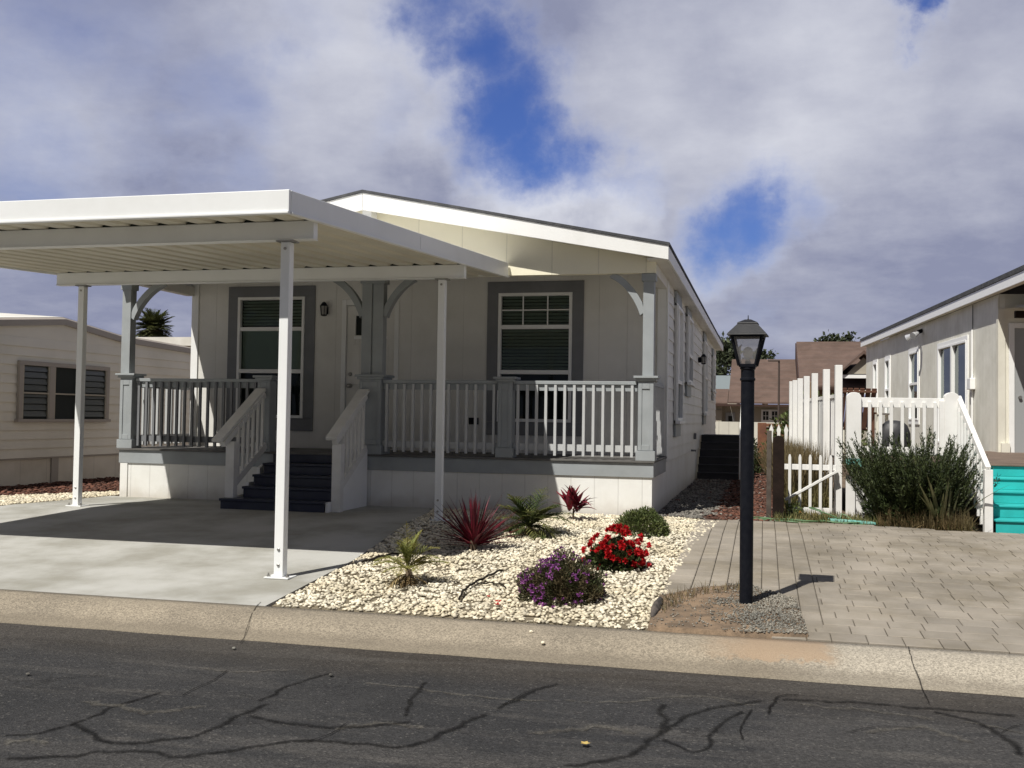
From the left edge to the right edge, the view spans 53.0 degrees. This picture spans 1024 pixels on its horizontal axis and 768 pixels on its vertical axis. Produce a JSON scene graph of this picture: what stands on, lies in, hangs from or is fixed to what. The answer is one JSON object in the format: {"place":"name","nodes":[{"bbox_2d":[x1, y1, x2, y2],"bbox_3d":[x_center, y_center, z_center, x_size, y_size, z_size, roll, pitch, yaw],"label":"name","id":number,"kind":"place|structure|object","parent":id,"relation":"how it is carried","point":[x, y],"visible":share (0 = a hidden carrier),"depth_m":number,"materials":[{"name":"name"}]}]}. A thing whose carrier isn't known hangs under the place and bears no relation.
{"place":"outdoors","nodes":[
{"label":"outdoors","id":0,"kind":"place"},
{"bbox_2d":[0,496,430,606],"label":"driveway","id":1,"kind":"structure","parent":0,"point":[201,550],"depth_m":10.14,"materials":[{"name":"concrete"}]},
{"bbox_2d":[0,189,508,579],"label":"carport","id":2,"kind":"object","parent":1,"relation":"on","point":[286,238],"visible":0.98,"depth_m":9.89,"materials":[{"name":"beige metal"}]},
{"bbox_2d":[0,623,1023,767],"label":"road","id":3,"kind":"structure","parent":0,"point":[606,712],"depth_m":5.36,"materials":[{"name":"grey asphalt"}]},
{"bbox_2d":[8,673,1021,765],"bbox_3d":[0.141,1.716,5.353,5.161,0.003,1.687,1,-2,0],"label":"road crack seal","id":4,"kind":"object","parent":3,"relation":"on","point":[1014,744],"visible":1,"depth_m":5.03,"materials":[{"name":"black asphalt"}]},
{"bbox_2d":[26,602,1021,741],"bbox_3d":[0.063,1.668,5.915,5.298,0.123,2.664,0,-2,14],"label":"road crack","id":5,"kind":"object","parent":3,"relation":"on","point":[772,704],"visible":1,"depth_m":5.64,"materials":[{"name":"black asphalt"}]},
{"bbox_2d":[0,0,1023,404],"label":"sky","id":6,"kind":"structure","parent":0,"point":[810,168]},
{"bbox_2d":[657,469,774,522],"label":"side path","id":7,"kind":"structure","parent":0,"point":[705,517],"depth_m":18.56,"materials":[{"name":"grey gravel"}]},
{"bbox_2d":[663,464,785,521],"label":"mulch","id":8,"kind":"object","parent":7,"relation":"on","point":[735,510],"visible":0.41,"depth_m":15.22,"materials":[{"name":"brown wood"}]},
{"bbox_2d":[754,437,762,472],"bbox_3d":[5.589,1.662,23.809,0.576,0.867,0.622,0,-2,14],"label":"shrub","id":9,"kind":"object","parent":7,"relation":"on","point":[758,467],"visible":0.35,"depth_m":23.69,"materials":[{"name":"green plant"}]},
{"bbox_2d":[715,341,879,445],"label":"brown roofed building","id":10,"kind":"structure","parent":0,"point":[815,357],"depth_m":45.09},
{"bbox_2d":[715,410,721,421],"bbox_3d":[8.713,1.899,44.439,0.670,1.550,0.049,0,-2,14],"label":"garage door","id":11,"kind":"structure","parent":10,"relation":"in","point":[718,416],"depth_m":44.38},
{"bbox_2d":[726,413,734,421],"bbox_3d":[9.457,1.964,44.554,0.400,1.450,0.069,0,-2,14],"label":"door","id":12,"kind":"structure","parent":10,"relation":"in","point":[730,417],"depth_m":44.54,"materials":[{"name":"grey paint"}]},
{"bbox_2d":[761,410,777,421],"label":"window","id":13,"kind":"structure","parent":10,"relation":"in","point":[765,414],"depth_m":44.16,"materials":[{"name":"white paint"}]},
{"bbox_2d":[663,519,1023,654],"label":"paver driveway","id":14,"kind":"structure","parent":0,"point":[927,588],"depth_m":8.68,"materials":[{"name":"concrete"}]},
{"bbox_2d":[843,390,889,452],"bbox_3d":[5.641,0.610,16.464,0.630,1.002,0.765,0,-2,34],"label":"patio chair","id":15,"kind":"object","parent":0,"point":[877,419],"visible":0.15,"depth_m":16.13,"materials":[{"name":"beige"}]},
{"bbox_2d":[756,456,1011,532],"bbox_3d":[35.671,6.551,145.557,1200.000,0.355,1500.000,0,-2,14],"label":"ground","id":16,"kind":"structure","parent":0,"point":[978,526],"depth_m":15.18,"materials":[{"name":"soil"}]},
{"bbox_2d":[0,477,119,495],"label":"mulch","id":17,"kind":"object","parent":16,"relation":"on","point":[105,484],"visible":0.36,"depth_m":16.07,"materials":[{"name":"brown wood"}]},
{"bbox_2d":[0,313,190,485],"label":"mobile home","id":18,"kind":"object","parent":16,"relation":"on","point":[38,355],"visible":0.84,"depth_m":17.44,"materials":[{"name":"beige"}]},
{"bbox_2d":[15,360,110,421],"bbox_3d":[-7.598,0.152,17.527,0.080,0.990,2.322,0,-2,15],"label":"window","id":19,"kind":"structure","parent":18,"relation":"in","point":[46,391],"depth_m":17.33,"materials":[{"name":"grey glass"}]},
{"bbox_2d":[136,308,174,336],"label":"palm tree","id":20,"kind":"object","parent":16,"relation":"on","point":[152,325],"visible":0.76,"depth_m":67.27,"materials":[{"name":"green plant"}]},
{"bbox_2d":[136,337,190,346],"bbox_3d":[-9.588,0.382,40.455,10.700,3.970,6.600,0,-2,14],"label":"mobile home","id":21,"kind":"object","parent":16,"relation":"on","point":[184,341],"depth_m":37.83,"materials":[{"name":"beige"}]},
{"bbox_2d":[115,190,740,515],"bbox_3d":[0.408,-0.167,21.685,8.676,4.285,18.619,0,-2,14],"label":"manufactured home","id":22,"kind":"object","parent":16,"relation":"on","point":[582,357],"visible":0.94,"depth_m":14.73,"materials":[{"name":"white"}]},
{"bbox_2d":[226,285,315,430],"bbox_3d":[-3.777,-0.404,16.159,1.484,2.261,0.134,0,-2,14],"label":"window","id":23,"kind":"structure","parent":22,"relation":"in","point":[253,312],"depth_m":16.19,"materials":[{"name":"grey paint"}]},
{"bbox_2d":[339,299,399,448],"bbox_3d":[-2.181,-0.160,15.718,0.930,2.280,0.135,0,-2,14],"label":"door","id":24,"kind":"structure","parent":22,"relation":"in","point":[351,322],"depth_m":15.80,"materials":[{"name":"white paint"}]},
{"bbox_2d":[486,280,583,435],"bbox_3d":[0.341,-0.378,15.149,1.452,2.268,0.134,0,-2,14],"label":"window","id":25,"kind":"structure","parent":22,"relation":"in","point":[535,329],"depth_m":15.16,"materials":[{"name":"grey paint"}]},
{"bbox_2d":[673,291,684,436],"bbox_3d":[2.665,-0.294,16.304,0.105,2.250,1.100,0,-2,14],"label":"window","id":26,"kind":"structure","parent":22,"relation":"in","point":[679,313],"depth_m":15.96,"materials":[{"name":"white paint"}]},
{"bbox_2d":[685,306,694,396],"bbox_3d":[3.235,-0.558,18.620,0.105,1.580,1.150,0,-2,14],"label":"window","id":27,"kind":"structure","parent":22,"relation":"in","point":[689,322],"depth_m":18.14,"materials":[{"name":"white paint"}]},
{"bbox_2d":[702,332,708,423],"bbox_3d":[4.462,-0.118,23.635,0.105,2.090,1.100,0,-2,14],"label":"window","id":28,"kind":"structure","parent":22,"relation":"in","point":[705,346],"depth_m":23.17,"materials":[{"name":"white paint"}]},
{"bbox_2d":[711,348,716,400],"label":"window","id":29,"kind":"structure","parent":22,"relation":"in","point":[713,358],"depth_m":27.15,"materials":[{"name":"white paint"}]},
{"bbox_2d":[272,508,716,630],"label":"gravel","id":30,"kind":"structure","parent":16,"relation":"on","point":[583,521],"depth_m":8.69,"materials":[{"name":"white gravel"}]},
{"bbox_2d":[361,552,399,562],"bbox_3d":[-1.216,1.590,9.463,0.056,0.041,0.590,0,-2,29],"label":"drip tube","id":31,"kind":"object","parent":30,"relation":"on","point":[375,557],"visible":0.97,"depth_m":9.47,"materials":[{"name":"black plastic"}]},
{"bbox_2d":[370,521,448,588],"bbox_3d":[-0.853,1.434,8.383,0.577,0.643,0.585,3,-3,-45],"label":"palm","id":32,"kind":"object","parent":30,"relation":"on","point":[407,553],"visible":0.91,"depth_m":8.35,"materials":[{"name":"green plant"}]},
{"bbox_2d":[427,493,522,549],"bbox_3d":[-0.363,1.334,10.093,1.000,0.646,0.957,2,-2,-39],"label":"cordyline","id":33,"kind":"object","parent":30,"relation":"on","point":[472,532],"visible":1,"depth_m":9.99,"materials":[{"name":"red plant"}]},
{"bbox_2d":[458,569,503,599],"bbox_3d":[-0.271,1.607,8.310,0.089,0.068,1.252,0,-2,15],"label":"drip tube","id":34,"kind":"object","parent":30,"relation":"on","point":[475,581],"visible":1,"depth_m":8.37,"materials":[{"name":"black plastic"}]},
{"bbox_2d":[478,582,505,588],"bbox_3d":[-0.149,1.615,8.275,0.244,0.037,0.084,0,-2,18],"label":"drip tube","id":35,"kind":"object","parent":30,"relation":"on","point":[493,583],"visible":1,"depth_m":8.28,"materials":[{"name":"black plastic"}]},
{"bbox_2d":[497,488,572,539],"bbox_3d":[0.243,1.480,11.004,0.869,0.730,0.835,1,-2,3],"label":"palm","id":36,"kind":"object","parent":30,"relation":"on","point":[528,523],"visible":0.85,"depth_m":10.90,"materials":[{"name":"green plant"}]},
{"bbox_2d":[514,546,607,607],"bbox_3d":[0.376,1.458,7.885,0.723,0.432,0.733,0,-2,14],"label":"lantana bush","id":37,"kind":"object","parent":30,"relation":"on","point":[559,578],"visible":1,"depth_m":7.75,"materials":[{"name":"purple plant"}]},
{"bbox_2d":[554,485,595,519],"bbox_3d":[0.758,1.431,12.312,0.578,0.477,0.646,0,-2,14],"label":"cordyline","id":38,"kind":"object","parent":30,"relation":"on","point":[571,498],"visible":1,"depth_m":12.28,"materials":[{"name":"red plant"}]},
{"bbox_2d":[581,523,651,571],"bbox_3d":[0.922,1.447,9.164,0.658,0.451,0.574,0,-2,14],"label":"geranium","id":39,"kind":"object","parent":30,"relation":"on","point":[623,553],"visible":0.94,"depth_m":9.01,"materials":[{"name":"red plant"}]},
{"bbox_2d":[613,505,670,537],"bbox_3d":[1.387,1.478,11.093,0.659,0.337,0.615,0,-2,14],"label":"shrub","id":40,"kind":"object","parent":30,"relation":"on","point":[640,519],"visible":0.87,"depth_m":10.96,"materials":[{"name":"green plant"}]},
{"bbox_2d":[0,589,1023,696],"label":"kerb","id":41,"kind":"structure","parent":16,"relation":"on","point":[1001,674],"depth_m":6.74,"materials":[{"name":"concrete"}]},
{"bbox_2d":[650,597,662,616],"bbox_3d":[1.064,1.656,7.526,0.075,0.158,0.723,0,-2,14],"label":"edging rock","id":42,"kind":"object","parent":16,"relation":"on","point":[656,606],"visible":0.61,"depth_m":7.38,"materials":[{"name":"grey stone"}]},
{"bbox_2d":[716,375,737,403],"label":"shed","id":43,"kind":"structure","parent":16,"relation":"on","point":[722,381],"depth_m":54.83,"materials":[{"name":"grey metal"}]},
{"bbox_2d":[648,585,807,638],"bbox_3d":[1.599,1.679,7.574,1.060,0.162,1.620,0,-2,14],"label":"dirt patch","id":44,"kind":"object","parent":16,"relation":"on","point":[714,628],"visible":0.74,"depth_m":7.15,"materials":[{"name":"brown soil"}]},
{"bbox_2d":[661,579,738,612],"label":"dry weeds","id":45,"kind":"object","parent":44,"relation":"on","point":[694,591],"visible":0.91,"depth_m":7.89,"materials":[{"name":"brown plant"}]},
{"bbox_2d":[650,583,807,633],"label":"gravel","id":46,"kind":"structure","parent":44,"relation":"on","point":[778,597],"depth_m":7.28,"materials":[{"name":"grey gravel"}]},
{"bbox_2d":[727,315,768,603],"bbox_3d":[1.749,0.597,7.648,0.285,2.223,0.285,0,-2,18],"label":"lamp post","id":47,"kind":"object","parent":44,"relation":"on","point":[748,328],"visible":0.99,"depth_m":7.61,"materials":[{"name":"black metal"}]},
{"bbox_2d":[716,331,744,403],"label":"tree","id":48,"kind":"object","parent":16,"relation":"on","point":[725,356],"visible":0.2,"depth_m":59.60,"materials":[{"name":"green plant"}]},
{"bbox_2d":[715,421,781,454],"bbox_3d":[8.018,1.950,37.140,5.900,1.170,0.050,0,-2,14],"label":"board fence","id":49,"kind":"object","parent":16,"relation":"on","point":[731,428],"visible":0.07,"depth_m":37.14,"materials":[{"name":"paint"}]},
{"bbox_2d":[757,423,765,466],"bbox_3d":[6.444,1.613,26.519,0.220,1.230,0.060,0,-2,14],"label":"fence post","id":50,"kind":"object","parent":16,"relation":"on","point":[761,436],"visible":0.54,"depth_m":26.50,"materials":[{"name":"red wood"}]},
{"bbox_2d":[750,349,778,358],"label":"tree","id":51,"kind":"object","parent":16,"relation":"on","point":[764,355],"visible":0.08,"depth_m":63.73,"materials":[{"name":"green plant"}]},
{"bbox_2d":[766,430,771,517],"bbox_3d":[3.190,1.163,12.761,0.060,1.170,0.070,0,-2,14],"label":"fence post","id":52,"kind":"object","parent":16,"relation":"on","point":[769,473],"visible":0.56,"depth_m":12.73,"materials":[{"name":"brown wood"}]},
{"bbox_2d":[768,360,779,421],"bbox_3d":[9.870,0.853,38.759,0.450,3.520,0.120,0,-2,14],"label":"street light","id":53,"kind":"object","parent":16,"relation":"on","point":[778,361],"visible":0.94,"depth_m":38.71,"materials":[{"name":"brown metal"}]},
{"bbox_2d":[766,423,788,460],"bbox_3d":[7.524,1.644,27.459,1.650,1.160,0.100,0,-2,14],"label":"board fence","id":54,"kind":"object","parent":16,"relation":"on","point":[767,425],"depth_m":27.59,"materials":[{"name":"red wood"}]},
{"bbox_2d":[772,436,783,518],"bbox_3d":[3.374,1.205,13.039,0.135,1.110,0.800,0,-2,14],"label":"fence post","id":55,"kind":"object","parent":16,"relation":"on","point":[778,474],"visible":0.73,"depth_m":12.65,"materials":[{"name":"brown wood"}]},
{"bbox_2d":[769,424,787,445],"bbox_3d":[6.447,1.518,24.116,0.850,1.150,0.070,0,-2,14],"label":"picket fence","id":56,"kind":"object","parent":16,"relation":"on","point":[779,430],"visible":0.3,"depth_m":24.14,"materials":[{"name":"white paint"}]},
{"bbox_2d":[761,391,867,460],"bbox_3d":[7.622,1.169,25.404,2.887,2.168,1.486,0,-2,14],"label":"hedge","id":57,"kind":"object","parent":16,"relation":"on","point":[784,423],"visible":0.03,"depth_m":25.51,"materials":[{"name":"green plant"}]},
{"bbox_2d":[813,329,844,341],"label":"tree","id":58,"kind":"object","parent":16,"relation":"on","point":[829,337],"visible":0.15,"depth_m":59.19,"materials":[{"name":"green plant"}]},
{"bbox_2d":[837,331,860,341],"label":"tree","id":59,"kind":"object","parent":16,"relation":"on","point":[848,337],"visible":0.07,"depth_m":59.02,"materials":[{"name":"green plant"}]},
{"bbox_2d":[786,507,975,531],"bbox_3d":[4.586,1.774,13.494,2.300,0.120,3.500,0,-2,14],"label":"weed strip","id":60,"kind":"object","parent":16,"relation":"on","point":[843,510],"visible":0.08,"depth_m":13.93,"materials":[{"name":"plant"}]},
{"bbox_2d":[784,499,805,517],"bbox_3d":[3.512,1.567,12.835,0.382,0.282,0.331,0,-2,14],"label":"weedy plant","id":61,"kind":"object","parent":60,"relation":"on","point":[794,509],"visible":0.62,"depth_m":12.81,"materials":[{"name":"green plant"}]},
{"bbox_2d":[753,507,867,524],"bbox_3d":[3.602,1.589,12.485,1.386,0.182,0.294,0,-2,14],"label":"garden hose","id":62,"kind":"object","parent":60,"relation":"on","point":[780,520],"visible":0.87,"depth_m":12.41,"materials":[{"name":"green rubber"}]},
{"bbox_2d":[828,518,875,524],"bbox_3d":[4.076,1.648,12.336,0.554,0.045,0.129,0,-2,21],"label":"painted board","id":63,"kind":"object","parent":60,"relation":"on","point":[845,520],"visible":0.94,"depth_m":12.29,"materials":[{"name":"teal paint"}]},
{"bbox_2d":[767,508,976,530],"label":"grass","id":64,"kind":"structure","parent":60,"relation":"on","point":[814,517],"depth_m":12.47,"materials":[{"name":"plant"}]},
{"bbox_2d":[836,426,1000,529],"bbox_3d":[4.827,1.110,12.296,1.848,1.269,1.640,0,-2,14],"label":"rosemary bush","id":65,"kind":"object","parent":60,"relation":"on","point":[885,480],"visible":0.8,"depth_m":12.01,"materials":[{"name":"green plant"}]},
{"bbox_2d":[874,505,980,531],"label":"grass","id":66,"kind":"structure","parent":60,"relation":"on","point":[961,520],"depth_m":11.85,"materials":[{"name":"green plant"}]},
{"bbox_2d":[789,365,1023,533],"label":"deck","id":67,"kind":"structure","parent":16,"relation":"on","point":[815,418],"depth_m":12.95,"materials":[{"name":"white paint"}]},
{"bbox_2d":[784,454,836,512],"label":"picket gate","id":68,"kind":"structure","parent":67,"relation":"attached to","point":[810,467],"depth_m":13.11,"materials":[{"name":"white paint"}]},
{"bbox_2d":[842,388,876,442],"bbox_3d":[5.094,0.572,15.539,0.630,1.002,0.765,1,-2,-6],"label":"patio chair","id":69,"kind":"object","parent":67,"relation":"on","point":[864,410],"visible":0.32,"depth_m":15.28,"materials":[{"name":"brown wood"}]},
{"bbox_2d":[878,420,910,446],"bbox_3d":[5.759,0.814,15.486,0.467,0.535,0.323,0,-2,14],"label":"covered grill","id":70,"kind":"object","parent":67,"relation":"on","point":[885,429],"visible":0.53,"depth_m":15.38,"materials":[{"name":"black plastic"}]},
{"bbox_2d":[860,265,1023,489],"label":"mobile home","id":71,"kind":"object","parent":16,"relation":"on","point":[967,346],"visible":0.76,"depth_m":20.29,"materials":[{"name":"grey paint"}]},
{"bbox_2d":[873,359,877,412],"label":"window","id":72,"kind":"structure","parent":71,"relation":"in","point":[875,362],"depth_m":30.10,"materials":[{"name":"white paint"}]},
{"bbox_2d":[884,355,890,422],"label":"window","id":73,"kind":"structure","parent":71,"relation":"in","point":[887,367],"depth_m":28.53,"materials":[{"name":"white paint"}]},
{"bbox_2d":[908,346,919,424],"bbox_3d":[9.841,0.054,25.073,0.124,1.864,1.180,1,-2,10],"label":"window","id":74,"kind":"structure","parent":71,"relation":"in","point":[914,353],"depth_m":25.19,"materials":[{"name":"white paint"}]},
{"bbox_2d":[937,335,968,447],"bbox_3d":[9.236,0.218,21.496,0.130,2.294,2.480,1,-2,10],"label":"window","id":75,"kind":"structure","parent":71,"relation":"in","point":[952,355],"depth_m":21.44,"materials":[{"name":"white paint"}]},
{"bbox_2d":[1009,323,1023,452],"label":"door","id":76,"kind":"structure","parent":71,"relation":"in","point":[1016,330],"depth_m":18.24,"materials":[{"name":"white paint"}]},
{"bbox_2d":[913,455,1001,526],"bbox_3d":[5.067,1.274,12.064,1.062,0.935,1.110,1,-2,-1],"label":"flax plant","id":77,"kind":"object","parent":16,"relation":"on","point":[929,506],"visible":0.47,"depth_m":11.84,"materials":[{"name":"green plant"}]},
{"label":"weed strip","id":78,"kind":"structure","parent":16,"relation":"on","visible":0},
{"bbox_2d":[754,435,833,509],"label":"tall grass","id":79,"kind":"structure","parent":78,"relation":"on","point":[794,451],"depth_m":14.34,"materials":[{"name":"beige plant"}]},
{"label":"gravel strip","id":80,"kind":"structure","parent":0,"visible":0},
{"bbox_2d":[0,491,118,505],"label":"gravel","id":81,"kind":"structure","parent":80,"relation":"on","point":[22,498],"depth_m":14.31,"materials":[{"name":"white gravel"}]}
]}

